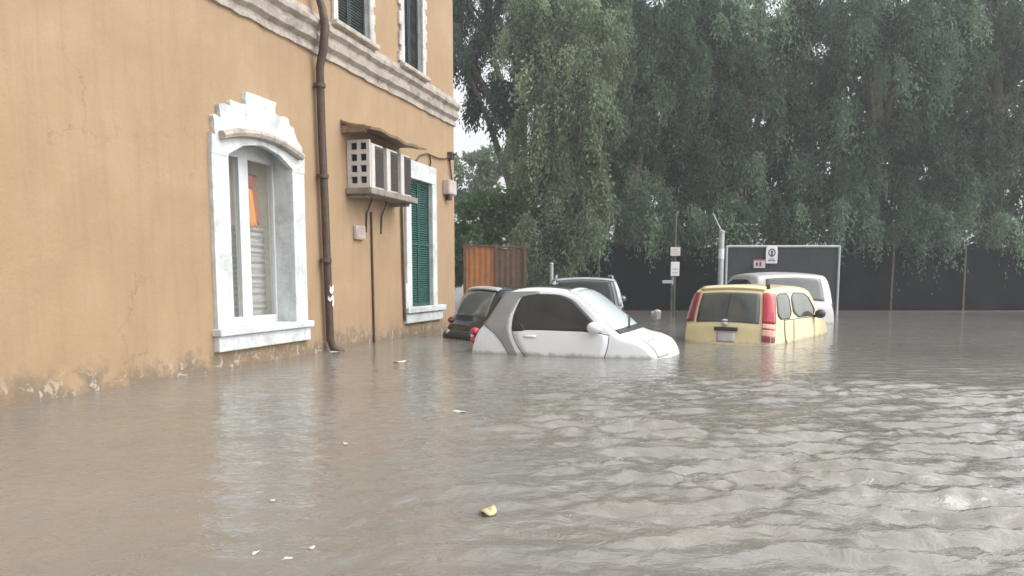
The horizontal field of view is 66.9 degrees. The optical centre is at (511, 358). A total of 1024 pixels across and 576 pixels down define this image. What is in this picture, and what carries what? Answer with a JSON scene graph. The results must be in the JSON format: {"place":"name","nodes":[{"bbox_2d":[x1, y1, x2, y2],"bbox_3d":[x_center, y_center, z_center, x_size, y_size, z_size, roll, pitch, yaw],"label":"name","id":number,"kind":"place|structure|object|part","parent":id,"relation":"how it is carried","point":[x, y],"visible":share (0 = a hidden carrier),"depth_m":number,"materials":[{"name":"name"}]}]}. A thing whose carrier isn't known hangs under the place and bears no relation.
{"place":"outdoors","nodes":[
{"label":"outdoors","id":0,"kind":"place"},
{"bbox_2d":[0,284,1023,575],"bbox_3d":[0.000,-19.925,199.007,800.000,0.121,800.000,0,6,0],"label":"flood water","id":1,"kind":"structure","parent":0,"point":[870,444],"depth_m":4.17,"materials":[{"name":"liquid"}]},
{"bbox_2d":[481,505,496,515],"bbox_3d":[-0.100,0.647,3.312,0.070,0.012,0.132,-1,6,-10],"label":"floating leaf","id":2,"kind":"object","parent":1,"relation":"on","point":[491,510],"visible":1,"depth_m":3.30,"materials":[{"name":"yellow plant"}]},
{"bbox_2d":[453,0,1023,278],"label":"sky","id":3,"kind":"structure","parent":0,"point":[471,141],"materials":[{"name":"white"}]},
{"label":"street","id":4,"kind":"structure","parent":0,"visible":0},
{"bbox_2d":[0,0,460,408],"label":"house","id":5,"kind":"structure","parent":4,"relation":"on","point":[140,140],"depth_m":8.13,"materials":[{"name":"paint"}]},
{"bbox_2d":[248,187,256,228],"bbox_3d":[-3.149,-1.818,9.343,0.030,0.504,0.226,2,6,16],"label":"hanging cloth","id":6,"kind":"object","parent":5,"relation":"hanging from","point":[252,218],"visible":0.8,"depth_m":9.36,"materials":[{"name":"orange fabric"}]},
{"bbox_2d":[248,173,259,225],"bbox_3d":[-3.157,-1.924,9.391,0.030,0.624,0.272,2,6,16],"label":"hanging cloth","id":7,"kind":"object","parent":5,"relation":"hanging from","point":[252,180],"visible":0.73,"depth_m":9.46,"materials":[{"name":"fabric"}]},
{"bbox_2d":[207,92,314,352],"bbox_3d":[-3.227,-1.598,9.142,0.885,2.866,1.890,2,6,16],"label":"window","id":8,"kind":"structure","parent":5,"relation":"in","point":[244,270],"depth_m":9.14,"materials":[{"name":"stone"}]},
{"bbox_2d":[329,0,379,50],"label":"window","id":9,"kind":"structure","parent":5,"relation":"in","point":[348,16],"depth_m":11.14,"materials":[{"name":"paint"}]},
{"bbox_2d":[353,225,365,239],"bbox_3d":[-2.223,-1.843,11.318,0.068,0.200,0.280,2,6,16],"label":"meter box","id":10,"kind":"object","parent":5,"relation":"attached to","point":[359,232],"visible":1,"depth_m":11.24,"materials":[{"name":"grey plastic"}]},
{"bbox_2d":[340,120,425,233],"bbox_3d":[-1.882,-2.659,11.682,0.480,1.508,1.954,2,6,16],"label":"air conditioner rack","id":11,"kind":"object","parent":5,"relation":"attached to","point":[377,172],"visible":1,"depth_m":11.15,"materials":[{"name":"metal"}]},
{"bbox_2d":[397,0,430,81],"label":"window","id":12,"kind":"structure","parent":5,"relation":"in","point":[408,9],"depth_m":13.06,"materials":[{"name":"stone"}]},
{"bbox_2d":[404,160,446,323],"bbox_3d":[-1.566,-2.033,13.651,0.200,2.730,1.720,2,6,16],"label":"window","id":13,"kind":"structure","parent":5,"relation":"in","point":[416,216],"depth_m":13.63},
{"bbox_2d":[416,152,455,179],"bbox_3d":[-1.342,-3.547,13.964,0.164,0.584,1.723,2,6,16],"label":"cable","id":14,"kind":"object","parent":5,"relation":"attached to","point":[450,156],"depth_m":14.61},
{"bbox_2d":[443,179,456,199],"bbox_3d":[-1.171,-3.182,14.629,0.138,0.370,0.400,2,6,16],"label":"junction box","id":15,"kind":"object","parent":5,"relation":"attached to","point":[449,188],"visible":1,"depth_m":14.51,"materials":[{"name":"grey plastic"}]},
{"bbox_2d":[443,286,525,340],"bbox_3d":[0.654,-0.523,13.529,3.627,1.511,1.947,-4,7,-31],"label":"parked car","id":16,"kind":"object","parent":4,"relation":"on","point":[477,305],"visible":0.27,"depth_m":12.59,"materials":[{"name":"black paint"}]},
{"bbox_3d":[-0.610,-0.908,12.725,0.268,0.420,1.078,-4,7,-31],"label":"rear window","id":17,"kind":"part","parent":16,"relation":"part of","materials":[{"name":"grey glass"}]},
{"bbox_2d":[463,244,525,294],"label":"rusty gate","id":18,"kind":"structure","parent":4,"relation":"on","point":[489,265],"depth_m":19.85,"materials":[{"name":"brown metal"}]},
{"bbox_2d":[454,144,535,255],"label":"distant tree","id":19,"kind":"object","parent":4,"relation":"on","point":[488,173],"visible":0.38,"depth_m":42.38,"materials":[{"name":"green plant"}]},
{"bbox_2d":[454,180,541,287],"bbox_3d":[-1.059,-3.505,25.359,4.087,5.003,2.228,0,6,0],"label":"leafy bush","id":20,"kind":"object","parent":4,"relation":"on","point":[497,227],"visible":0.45,"depth_m":24.82,"materials":[{"name":"green plant"}]},
{"bbox_2d":[453,0,616,221],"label":"weeping tree","id":21,"kind":"object","parent":4,"relation":"on","point":[467,62],"visible":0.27,"depth_m":26.06,"materials":[{"name":"green plant"}]},
{"bbox_2d":[550,262,553,283],"bbox_3d":[0.980,-1.381,19.261,0.109,2.020,0.109,0,6,0],"label":"white post","id":22,"kind":"object","parent":4,"relation":"on","point":[551,271],"visible":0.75,"depth_m":19.14,"materials":[{"name":"metal"}]},
{"bbox_2d":[481,0,645,285],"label":"weeping tree","id":23,"kind":"object","parent":4,"relation":"on","point":[555,167],"visible":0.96,"depth_m":20.60,"materials":[{"name":"green plant"}]},
{"bbox_2d":[470,284,679,358],"bbox_3d":[0.896,-0.235,10.575,2.800,1.557,1.858,2,6,20],"label":"parked car","id":24,"kind":"object","parent":4,"relation":"on","point":[556,320],"visible":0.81,"depth_m":9.93,"materials":[{"name":"white paint"}]},
{"bbox_3d":[0.555,-0.596,9.912,1.154,0.468,0.122,2,6,20],"label":"side window","id":25,"kind":"part","parent":24,"relation":"part of","materials":[{"name":"black glass"}]},
{"bbox_3d":[0.597,-0.128,9.877,1.292,0.485,0.035,2,6,20],"label":"door","id":26,"kind":"part","parent":24,"relation":"part of","materials":[{"name":"white paint"}]},
{"bbox_2d":[535,48,620,248],"bbox_3d":[2.592,-6.864,29.489,4.260,10.819,3.184,0,6,0],"label":"bushy tree","id":27,"kind":"object","parent":4,"relation":"on","point":[575,210],"visible":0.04,"depth_m":28.96,"materials":[{"name":"green plant"}]},
{"bbox_2d":[551,275,625,310],"bbox_3d":[1.647,-1.102,18.089,2.106,1.710,4.220,0,6,4],"label":"parked car","id":28,"kind":"object","parent":4,"relation":"on","point":[608,288],"visible":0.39,"depth_m":16.21,"materials":[{"name":"grey paint"}]},
{"bbox_3d":[1.517,-1.380,16.187,1.272,0.495,0.257,0,6,4],"label":"rear window","id":29,"kind":"part","parent":28,"relation":"part of","materials":[{"name":"black glass"}]},
{"bbox_2d":[575,1,711,249],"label":"bushy tree","id":30,"kind":"object","parent":4,"relation":"on","point":[661,245],"depth_m":29.70,"materials":[{"name":"green plant"}]},
{"bbox_2d":[542,0,755,282],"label":"weeping tree","id":31,"kind":"object","parent":4,"relation":"on","point":[645,128],"visible":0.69,"depth_m":23.15,"materials":[{"name":"green plant"}]},
{"bbox_2d":[662,212,679,316],"bbox_3d":[4.072,-2.089,19.875,0.445,3.300,0.090,0,6,0],"label":"sign pole","id":32,"kind":"object","parent":4,"relation":"on","point":[675,251],"visible":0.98,"depth_m":19.81,"materials":[{"name":"metal"}]},
{"bbox_2d":[713,213,724,284],"bbox_3d":[5.530,-2.224,20.882,0.354,3.359,0.174,0,6,0],"label":"steel post","id":33,"kind":"object","parent":4,"relation":"on","point":[721,256],"visible":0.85,"depth_m":20.76,"materials":[{"name":"grey metal"}]},
{"bbox_2d":[649,0,814,246],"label":"bushy tree","id":34,"kind":"object","parent":4,"relation":"on","point":[768,185],"visible":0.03,"depth_m":30.23,"materials":[{"name":"green plant"}]},
{"bbox_2d":[637,0,860,273],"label":"weeping tree","id":35,"kind":"object","parent":4,"relation":"on","point":[747,200],"visible":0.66,"depth_m":23.47,"materials":[{"name":"green plant"}]},
{"bbox_2d":[685,284,826,345],"bbox_3d":[4.210,-0.496,13.052,1.807,1.558,3.540,4,7,36],"label":"parked car","id":36,"kind":"object","parent":4,"relation":"on","point":[755,314],"visible":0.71,"depth_m":11.77,"materials":[{"name":"yellow paint"}]},
{"bbox_3d":[3.278,-0.779,11.732,0.977,0.462,0.196,4,7,36],"label":"rear window","id":37,"kind":"part","parent":36,"relation":"part of","materials":[{"name":"grey glass"}]},
{"bbox_3d":[4.136,-0.805,11.796,0.086,0.403,0.642,4,7,36],"label":"rear side window","id":38,"kind":"part","parent":36,"relation":"part of","materials":[{"name":"grey glass"}]},
{"bbox_3d":[4.262,-0.308,11.934,0.031,0.601,0.436,5,8,37],"label":"rear door","id":39,"kind":"part","parent":36,"relation":"part of","materials":[{"name":"yellow paint"}]},
{"bbox_3d":[4.736,-0.891,12.605,0.080,0.396,1.239,4,7,36],"label":"front side window","id":40,"kind":"part","parent":36,"relation":"part of","materials":[{"name":"grey glass"}]},
{"bbox_3d":[4.757,-0.380,12.607,0.031,0.600,1.241,4,7,36],"label":"front door","id":41,"kind":"part","parent":36,"relation":"part of","materials":[{"name":"yellow paint"}]},
{"bbox_2d":[526,242,1023,310],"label":"dark fence","id":42,"kind":"object","parent":4,"relation":"on","point":[981,284],"visible":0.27,"depth_m":23.37,"materials":[{"name":"black metal"}]},
{"bbox_2d":[726,272,833,323],"bbox_3d":[6.120,-1.189,18.582,2.184,1.780,3.810,0,6,0],"label":"parked car","id":43,"kind":"object","parent":4,"relation":"on","point":[816,286],"visible":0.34,"depth_m":16.83,"materials":[{"name":"white paint"}]},
{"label":"side window","id":44,"kind":"part","parent":43,"relation":"part of","materials":[{"name":"black glass"}]},
{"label":"rear window","id":45,"kind":"part","parent":43,"relation":"part of","materials":[{"name":"grey glass"}]},
{"bbox_2d":[724,245,840,313],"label":"gate","id":46,"kind":"structure","parent":4,"relation":"on","point":[810,259],"depth_m":21.35,"materials":[{"name":"metal"}]},
{"bbox_2d":[753,260,764,267],"bbox_3d":[6.780,-2.609,21.235,0.320,0.230,0.017,0,6,0],"label":"notice","id":47,"kind":"object","parent":46,"relation":"attached to","point":[759,263],"visible":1,"depth_m":21.23,"materials":[{"name":"white metal"}]},
{"bbox_2d":[766,245,777,262],"bbox_3d":[7.110,-2.862,21.208,0.330,0.490,0.018,0,6,0],"label":"prohibition sign","id":48,"kind":"object","parent":46,"relation":"attached to","point":[771,253],"visible":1,"depth_m":21.20,"materials":[{"name":"white metal"}]},
{"bbox_2d":[759,6,939,249],"bbox_3d":[13.110,-7.742,30.378,7.024,12.384,3.695,0,6,0],"label":"bushy tree","id":49,"kind":"object","parent":4,"relation":"on","point":[777,185],"visible":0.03,"depth_m":29.72,"materials":[{"name":"green plant"}]},
{"bbox_2d":[766,0,995,295],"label":"weeping tree","id":50,"kind":"object","parent":4,"relation":"on","point":[856,207],"visible":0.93,"depth_m":23.05,"materials":[{"name":"green plant"}]},
{"bbox_2d":[883,0,1023,286],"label":"weeping tree","id":51,"kind":"object","parent":4,"relation":"on","point":[994,133],"visible":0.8,"depth_m":23.60,"materials":[{"name":"green plant"}]},
{"bbox_2d":[883,11,1023,249],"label":"bushy tree","id":52,"kind":"object","parent":4,"relation":"on","point":[947,193],"visible":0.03,"depth_m":30.09,"materials":[{"name":"green plant"}]}
]}

